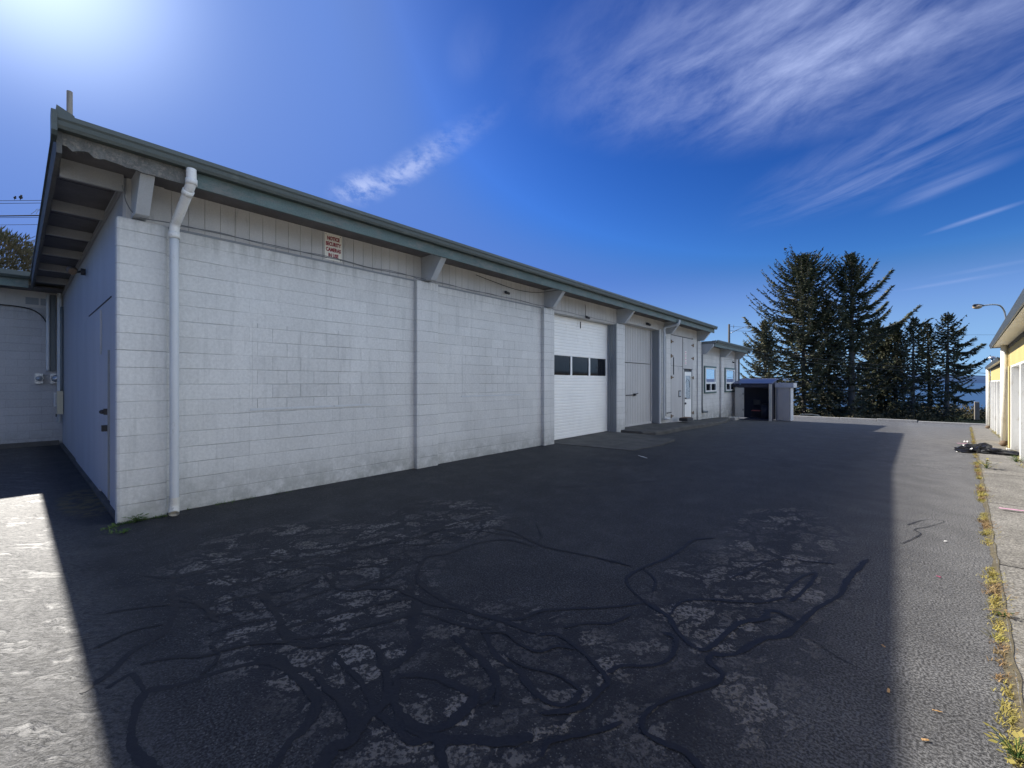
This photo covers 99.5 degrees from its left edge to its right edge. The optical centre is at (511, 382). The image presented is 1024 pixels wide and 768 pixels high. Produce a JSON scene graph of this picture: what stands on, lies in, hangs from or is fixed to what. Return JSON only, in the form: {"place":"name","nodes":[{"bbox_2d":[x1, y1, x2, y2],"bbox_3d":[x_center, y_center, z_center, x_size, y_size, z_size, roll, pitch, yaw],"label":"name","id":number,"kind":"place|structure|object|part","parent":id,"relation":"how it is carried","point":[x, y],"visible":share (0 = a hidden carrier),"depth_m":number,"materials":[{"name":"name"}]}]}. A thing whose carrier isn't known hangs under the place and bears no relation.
{"place":"outdoors","nodes":[
{"label":"outdoors","id":0,"kind":"place"},
{"bbox_2d":[0,217,35,217],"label":"overhead wire","id":1,"kind":"object","parent":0,"point":[17,217],"visible":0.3,"depth_m":23.99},
{"bbox_2d":[0,215,38,216],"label":"overhead wire","id":2,"kind":"object","parent":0,"point":[17,215],"visible":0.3,"depth_m":23.97,"materials":[{"name":"black metal"}]},
{"bbox_2d":[0,200,40,200],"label":"overhead wire","id":3,"kind":"object","parent":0,"point":[20,200],"visible":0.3,"depth_m":23.99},
{"bbox_2d":[0,414,1018,767],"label":"parking lot","id":4,"kind":"structure","parent":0,"point":[740,494],"depth_m":3.19,"materials":[{"name":"grey asphalt"}]},
{"bbox_2d":[30,90,752,523],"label":"warehouse","id":5,"kind":"structure","parent":4,"relation":"on","point":[202,368],"depth_m":6.90,"materials":[{"name":"paint"}]},
{"bbox_2d":[54,393,56,405],"bbox_3d":[-11.957,0.450,11.421,0.085,0.360,0.160,0,0,41],"label":"junction box","id":6,"kind":"object","parent":5,"relation":"attached to","point":[55,399],"visible":0.43,"depth_m":11.36,"materials":[{"name":"paint"}]},
{"bbox_2d":[56,391,62,416],"bbox_3d":[-11.662,0.550,11.170,0.200,0.660,0.130,0,0,41],"label":"junction box","id":7,"kind":"object","parent":5,"relation":"attached to","point":[59,402],"visible":1,"depth_m":11.10,"materials":[{"name":"metal"}]},
{"bbox_2d":[66,266,85,275],"bbox_3d":[-7.649,-1.956,7.606,0.188,0.162,0.235,0,0,41],"label":"flood light","id":8,"kind":"object","parent":5,"relation":"attached to","point":[72,270],"visible":1,"depth_m":7.57,"materials":[{"name":"metal"}]},
{"bbox_2d":[76,307,114,509],"bbox_3d":[-6.802,0.265,7.035,5.660,2.670,0.020,0,0,41],"label":"door panel","id":9,"kind":"structure","parent":5,"relation":"in","point":[89,335],"depth_m":7.08,"materials":[{"name":"white wood"}]},
{"bbox_2d":[99,352,107,496],"bbox_3d":[-5.702,0.565,6.014,0.900,1.930,0.111,0,0,41],"label":"side door","id":10,"kind":"structure","parent":5,"relation":"in","point":[103,358],"depth_m":6.02,"materials":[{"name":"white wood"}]},
{"bbox_2d":[252,323,368,407],"bbox_3d":[-3.119,-0.240,6.907,0.024,1.220,1.840,0,0,41],"label":"infilled window","id":11,"kind":"structure","parent":5,"relation":"in","point":[292,366],"depth_m":6.79,"materials":[{"name":"white concrete"}]},
{"bbox_2d":[325,232,341,261],"bbox_3d":[-2.940,-2.220,7.135,0.012,0.430,0.290,0,0,41],"label":"notice sign","id":12,"kind":"object","parent":5,"relation":"attached to","point":[333,245],"visible":0.95,"depth_m":7.13,"materials":[{"name":"metal"}]},
{"bbox_2d":[180,226,528,302],"bbox_3d":[-1.738,-2.003,8.382,0.112,0.085,7.601,0,0,41],"label":"wall cable","id":13,"kind":"object","parent":5,"relation":"attached to","point":[329,256],"depth_m":7.02,"materials":[{"name":"grey metal"}]},
{"bbox_2d":[122,185,614,322],"bbox_3d":[-0.588,-2.128,9.664,0.104,0.346,12.156,0,0,41],"label":"wall cable","id":14,"kind":"object","parent":5,"relation":"attached to","point":[319,255],"depth_m":6.63,"materials":[{"name":"grey metal"}]},
{"bbox_2d":[462,336,519,395],"bbox_3d":[-0.446,-0.355,9.976,0.024,1.270,1.900,0,0,41],"label":"infilled window","id":15,"kind":"structure","parent":5,"relation":"in","point":[489,366],"depth_m":9.88,"materials":[{"name":"white concrete"}]},
{"bbox_2d":[477,275,556,292],"bbox_3d":[0.158,-2.325,10.480,2.650,0.162,0.293,0,0,-38],"label":"loose cable","id":16,"kind":"object","parent":5,"relation":"attached to","point":[516,289],"visible":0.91,"depth_m":10.50,"materials":[{"name":"black rubber"}]},
{"bbox_2d":[554,315,607,439],"bbox_3d":[2.030,-0.140,13.203,0.080,3.540,3.520,0,0,41],"label":"roller door","id":17,"kind":"structure","parent":5,"relation":"in","point":[580,346],"depth_m":13.20,"materials":[{"name":"white metal"}]},
{"bbox_2d":[622,324,649,424],"bbox_3d":[4.548,-0.260,16.109,0.140,3.620,2.990,0,0,41],"label":"plank door","id":18,"kind":"structure","parent":5,"relation":"in","point":[637,340],"depth_m":16.38,"materials":[{"name":"paint"}]},
{"bbox_2d":[671,335,681,421],"bbox_3d":[6.998,-0.110,18.477,0.086,3.720,1.340,0,0,41],"label":"swing door","id":19,"kind":"structure","parent":5,"relation":"in","point":[676,342],"depth_m":18.44,"materials":[{"name":"paint"}]},
{"bbox_2d":[685,372,690,416],"bbox_3d":[7.916,0.590,19.494,0.115,2.120,0.920,0,0,41],"label":"entry door","id":20,"kind":"structure","parent":5,"relation":"in","point":[687,374],"depth_m":19.53,"materials":[{"name":"white glass"}]},
{"bbox_2d":[683,338,693,417],"bbox_3d":[7.930,-0.170,19.548,0.085,3.600,1.340,0,0,41],"label":"swing door","id":21,"kind":"structure","parent":5,"relation":"in","point":[688,345],"depth_m":19.54,"materials":[{"name":"paint"}]},
{"bbox_2d":[704,366,716,393],"bbox_3d":[10.069,-0.135,21.989,0.066,1.370,1.930,0,0,41],"label":"window","id":22,"kind":"structure","parent":5,"relation":"in","point":[710,372],"depth_m":21.94,"materials":[{"name":"clear glass"}]},
{"bbox_2d":[724,368,734,391],"bbox_3d":[12.401,-0.135,24.666,0.066,1.370,1.970,0,0,41],"label":"window","id":23,"kind":"structure","parent":5,"relation":"in","point":[729,373],"depth_m":24.47,"materials":[{"name":"clear glass"}]},
{"bbox_2d":[103,417,713,533],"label":"wall weeds","id":24,"kind":"object","parent":4,"relation":"on","point":[129,522],"depth_m":5.11,"materials":[{"name":"green plant"}]},
{"bbox_2d":[121,513,148,521],"bbox_3d":[-4.457,1.607,5.142,0.257,0.089,0.191,0,0,-23],"label":"weed plant","id":25,"kind":"object","parent":24,"relation":"on","point":[136,518],"visible":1,"depth_m":5.12,"materials":[{"name":"green plant"}]},
{"bbox_2d":[79,433,942,767],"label":"crack sealant","id":26,"kind":"object","parent":4,"relation":"on","point":[399,723],"visible":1,"depth_m":2.51,"materials":[{"name":"black asphalt"}]},
{"bbox_2d":[554,431,674,450],"bbox_3d":[3.028,1.794,12.354,2.600,0.312,3.550,0,0,41],"label":"door apron","id":27,"kind":"object","parent":4,"relation":"on","point":[620,441],"depth_m":12.02,"materials":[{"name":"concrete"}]},
{"bbox_2d":[621,417,729,434],"bbox_3d":[7.818,2.022,18.725,1.557,0.855,11.850,0,0,41],"label":"door pad","id":28,"kind":"object","parent":4,"relation":"on","point":[664,428],"depth_m":16.14,"materials":[{"name":"concrete"}]},
{"bbox_2d":[679,417,692,420],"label":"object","id":29,"kind":"object","parent":28,"relation":"on","point":[685,418],"visible":1,"depth_m":17.91,"materials":[{"name":"metal"}]},
{"bbox_2d":[729,416,739,419],"bbox_3d":[12.269,2.006,24.032,0.400,0.180,1.000,0,0,41],"label":"concrete block","id":30,"kind":"object","parent":4,"relation":"on","point":[734,418],"depth_m":23.71,"materials":[{"name":"grey concrete"}]},
{"bbox_2d":[732,379,777,420],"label":"shed","id":31,"kind":"structure","parent":4,"relation":"on","point":[748,392],"depth_m":24.82,"materials":[{"name":"metal"}]},
{"bbox_2d":[735,388,743,416],"bbox_3d":[12.976,1.140,24.722,0.460,1.680,0.030,0,0,41],"label":"door","id":32,"kind":"structure","parent":31,"relation":"in","point":[739,392],"depth_m":24.71,"materials":[{"name":"metal"}]},
{"bbox_2d":[751,400,760,417],"bbox_3d":[13.901,1.515,24.672,0.420,1.050,0.410,0,0,41],"label":"stacked chair","id":33,"kind":"object","parent":31,"relation":"on","point":[756,402],"visible":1,"depth_m":24.78,"materials":[{"name":"metal"}]},
{"bbox_2d":[760,403,768,418],"bbox_3d":[14.389,1.620,24.639,0.540,0.840,0.540,0,0,41],"label":"bin","id":34,"kind":"object","parent":31,"relation":"on","point":[764,410],"visible":0.82,"depth_m":24.45,"materials":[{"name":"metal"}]},
{"bbox_2d":[775,383,796,420],"bbox_3d":[15.409,1.092,24.387,0.890,2.120,1.100,0,0,41],"label":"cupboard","id":35,"kind":"object","parent":4,"relation":"on","point":[783,401],"visible":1,"depth_m":24.09,"materials":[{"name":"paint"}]},
{"bbox_3d":[15.082,1.212,24.080,0.580,1.720,0.028,0,0,41],"label":"door","id":36,"kind":"part","parent":35,"relation":"part of","materials":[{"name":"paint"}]},
{"bbox_2d":[793,415,839,418],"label":"kerb block","id":37,"kind":"structure","parent":4,"relation":"on","point":[816,417],"depth_m":30.44,"materials":[{"name":"concrete"}]},
{"bbox_2d":[840,417,876,420],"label":"kerb block","id":38,"kind":"structure","parent":4,"relation":"on","point":[863,419],"depth_m":28.91,"materials":[{"name":"concrete"}]},
{"bbox_2d":[877,418,916,422],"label":"kerb block","id":39,"kind":"structure","parent":4,"relation":"on","point":[899,420],"depth_m":27.64,"materials":[{"name":"concrete"}]},
{"bbox_2d":[918,421,985,425],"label":"kerb block","id":40,"kind":"structure","parent":4,"relation":"on","point":[931,422],"depth_m":26.08,"materials":[{"name":"concrete"}]},
{"bbox_2d":[971,427,1023,767],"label":"soil strip","id":41,"kind":"object","parent":4,"relation":"on","point":[1010,668],"visible":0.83,"depth_m":2.66,"materials":[{"name":"brown soil"}]},
{"bbox_2d":[969,427,1023,767],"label":"weeds","id":42,"kind":"object","parent":41,"relation":"on","point":[993,600],"visible":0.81,"depth_m":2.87,"materials":[{"name":"yellow plant"}]},
{"bbox_2d":[982,721,1023,763],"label":"weed plant","id":43,"kind":"object","parent":41,"relation":"on","point":[1020,752],"visible":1,"depth_m":1.91,"materials":[{"name":"yellow plant"}]},
{"bbox_2d":[987,609,1018,617],"bbox_3d":[3.439,1.621,3.032,0.159,0.062,0.122,0,0,41],"label":"weed plant","id":44,"kind":"object","parent":41,"relation":"on","point":[1006,614],"visible":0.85,"depth_m":3.03,"materials":[{"name":"beige plant"}]},
{"bbox_2d":[985,289,1023,459],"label":"storage units","id":45,"kind":"object","parent":4,"relation":"on","point":[1005,403],"visible":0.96,"depth_m":11.54,"materials":[{"name":"yellow paint"}]},
{"bbox_2d":[0,0,1023,378],"label":"sky","id":46,"kind":"structure","parent":0,"point":[664,154],"materials":[{"name":"blue"}]},
{"bbox_2d":[775,374,990,382],"bbox_3d":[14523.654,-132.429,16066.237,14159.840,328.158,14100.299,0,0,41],"label":"hills","id":47,"kind":"structure","parent":0,"point":[979,379],"depth_m":15351.12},
{"bbox_2d":[793,383,985,412],"bbox_3d":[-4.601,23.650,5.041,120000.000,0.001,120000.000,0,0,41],"label":"sea","id":48,"kind":"structure","parent":0,"point":[981,398],"depth_m":782.82,"materials":[{"name":"blue liquid"}]},
{"bbox_2d":[799,409,985,423],"bbox_3d":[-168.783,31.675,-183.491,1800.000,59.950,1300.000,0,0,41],"label":"ground","id":49,"kind":"structure","parent":0,"point":[975,421],"depth_m":76.74,"materials":[{"name":"soil"}]},
{"bbox_2d":[0,226,34,271],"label":"cypress tree","id":50,"kind":"object","parent":49,"relation":"on","point":[15,262],"visible":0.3,"depth_m":29.77,"materials":[{"name":"green plant"}]},
{"bbox_2d":[0,268,63,448],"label":"wing","id":51,"kind":"structure","parent":49,"relation":"on","point":[31,343],"depth_m":11.09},
{"bbox_2d":[0,304,45,321],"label":"cable","id":52,"kind":"object","parent":51,"relation":"attached to","point":[26,308],"visible":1,"depth_m":11.04,"materials":[{"name":"black rubber"}]},
{"bbox_2d":[34,373,43,383],"bbox_3d":[-12.164,-0.100,11.149,0.270,0.260,0.160,0,0,41],"label":"electric meter","id":53,"kind":"object","parent":51,"relation":"attached to","point":[38,378],"visible":1,"depth_m":11.13,"materials":[{"name":"grey metal"}]},
{"bbox_2d":[50,374,56,383],"bbox_3d":[-11.960,-0.100,11.383,0.270,0.260,0.240,0,0,41],"label":"electric meter","id":54,"kind":"object","parent":51,"relation":"attached to","point":[53,378],"visible":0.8,"depth_m":11.30,"materials":[{"name":"grey metal"}]},
{"bbox_2d":[728,324,751,342],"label":"utility pole","id":55,"kind":"object","parent":49,"relation":"on","point":[733,326],"visible":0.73,"depth_m":65.92,"materials":[{"name":"metal"}]},
{"bbox_2d":[754,331,933,334],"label":"power line","id":56,"kind":"object","parent":55,"relation":"attached to","point":[854,333],"visible":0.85,"depth_m":72.60,"materials":[{"name":"black metal"}]},
{"bbox_2d":[760,349,960,363],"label":"power line","id":57,"kind":"object","parent":55,"relation":"attached to","point":[849,356],"visible":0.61,"depth_m":71.92,"materials":[{"name":"black metal"}]},
{"bbox_2d":[748,356,985,376],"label":"power line","id":58,"kind":"object","parent":55,"relation":"attached to","point":[845,365],"visible":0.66,"depth_m":72.09,"materials":[{"name":"black metal"}]},
{"bbox_2d":[798,384,935,388],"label":"power line","id":59,"kind":"object","parent":55,"relation":"attached to","point":[860,386],"visible":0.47,"depth_m":73.08,"materials":[{"name":"black metal"}]},
{"bbox_2d":[750,351,990,373],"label":"power line","id":60,"kind":"object","parent":55,"relation":"attached to","point":[851,362],"visible":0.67,"depth_m":72.28,"materials":[{"name":"black metal"}]},
{"bbox_2d":[740,317,797,414],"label":"spruce tree","id":61,"kind":"object","parent":49,"relation":"on","point":[769,346],"visible":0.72,"depth_m":83.41,"materials":[{"name":"green plant"}]},
{"bbox_2d":[743,246,856,415],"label":"spruce tree","id":62,"kind":"object","parent":49,"relation":"on","point":[802,268],"visible":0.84,"depth_m":84.25,"materials":[{"name":"green plant"}]},
{"bbox_2d":[796,299,862,416],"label":"spruce tree","id":63,"kind":"object","parent":49,"relation":"on","point":[831,370],"visible":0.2,"depth_m":87.10,"materials":[{"name":"green plant"}]},
{"bbox_2d":[808,251,921,417],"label":"spruce tree","id":64,"kind":"object","parent":49,"relation":"on","point":[852,271],"visible":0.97,"depth_m":81.29,"materials":[{"name":"green plant"}]},
{"bbox_2d":[845,322,908,411],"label":"spruce tree","id":65,"kind":"object","parent":49,"relation":"on","point":[874,402],"visible":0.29,"depth_m":88.72,"materials":[{"name":"green plant"}]},
{"bbox_2d":[793,402,985,422],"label":"brush","id":66,"kind":"object","parent":49,"relation":"on","point":[923,413],"visible":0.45,"depth_m":78.69,"materials":[{"name":"green plant"}]},
{"bbox_2d":[867,322,925,417],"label":"spruce tree","id":67,"kind":"object","parent":49,"relation":"on","point":[896,337],"visible":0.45,"depth_m":85.51,"materials":[{"name":"green plant"}]},
{"bbox_2d":[885,317,938,418],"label":"spruce tree","id":68,"kind":"object","parent":49,"relation":"on","point":[910,328],"visible":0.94,"depth_m":79.57,"materials":[{"name":"green plant"}]},
{"bbox_2d":[903,322,952,418],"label":"spruce tree","id":69,"kind":"object","parent":49,"relation":"on","point":[930,338],"visible":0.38,"depth_m":81.75,"materials":[{"name":"green plant"}]},
{"bbox_2d":[921,312,990,419],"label":"spruce tree","id":70,"kind":"object","parent":49,"relation":"on","point":[945,340],"visible":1,"depth_m":77.64,"materials":[{"name":"green plant"}]},
{"bbox_2d":[974,402,979,419],"bbox_3d":[32.695,1.989,30.500,0.240,1.260,0.240,0,0,41],"label":"wooden post","id":71,"kind":"object","parent":49,"relation":"on","point":[976,410],"visible":1,"depth_m":30.41,"materials":[{"name":"wood"}]},
{"bbox_2d":[972,304,1006,317],"bbox_3d":[35.243,-1.775,32.087,2.507,8.050,0.515,0,0,-6],"label":"street lamp","id":72,"kind":"object","parent":49,"relation":"on","point":[977,306],"visible":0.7,"depth_m":31.95,"materials":[{"name":"metal"}]},
{"bbox_2d":[971,425,1023,723],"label":"sidewalk","id":73,"kind":"structure","parent":0,"point":[1003,482],"depth_m":5.01,"materials":[{"name":"concrete"}]},
{"bbox_2d":[968,458,996,467],"bbox_3d":[9.202,1.586,8.452,0.446,0.204,0.350,0,0,-4],"label":"weed plant","id":74,"kind":"object","parent":73,"relation":"on","point":[985,465],"visible":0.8,"depth_m":8.40,"materials":[{"name":"green plant"}]},
{"bbox_2d":[954,443,1019,455],"bbox_3d":[11.886,1.631,10.551,1.609,0.266,0.737,0,0,41],"label":"garbage bag","id":75,"kind":"object","parent":73,"relation":"on","point":[984,448],"visible":0.94,"depth_m":10.65,"materials":[{"name":"plastic"}]},
{"bbox_2d":[1007,455,1023,461],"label":"weed plant","id":76,"kind":"object","parent":73,"relation":"on","point":[1015,459],"visible":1,"depth_m":9.29,"materials":[{"name":"green plant"}]},
{"bbox_3d":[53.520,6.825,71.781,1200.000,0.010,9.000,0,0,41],"label":"road","id":77,"kind":"structure","parent":0,"visible":0},
{"bbox_2d":[798,414,821,416],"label":"parked car","id":78,"kind":"object","parent":77,"relation":"on","point":[810,415],"visible":0.23,"depth_m":73.12,"materials":[{"name":"paint"}]}
]}

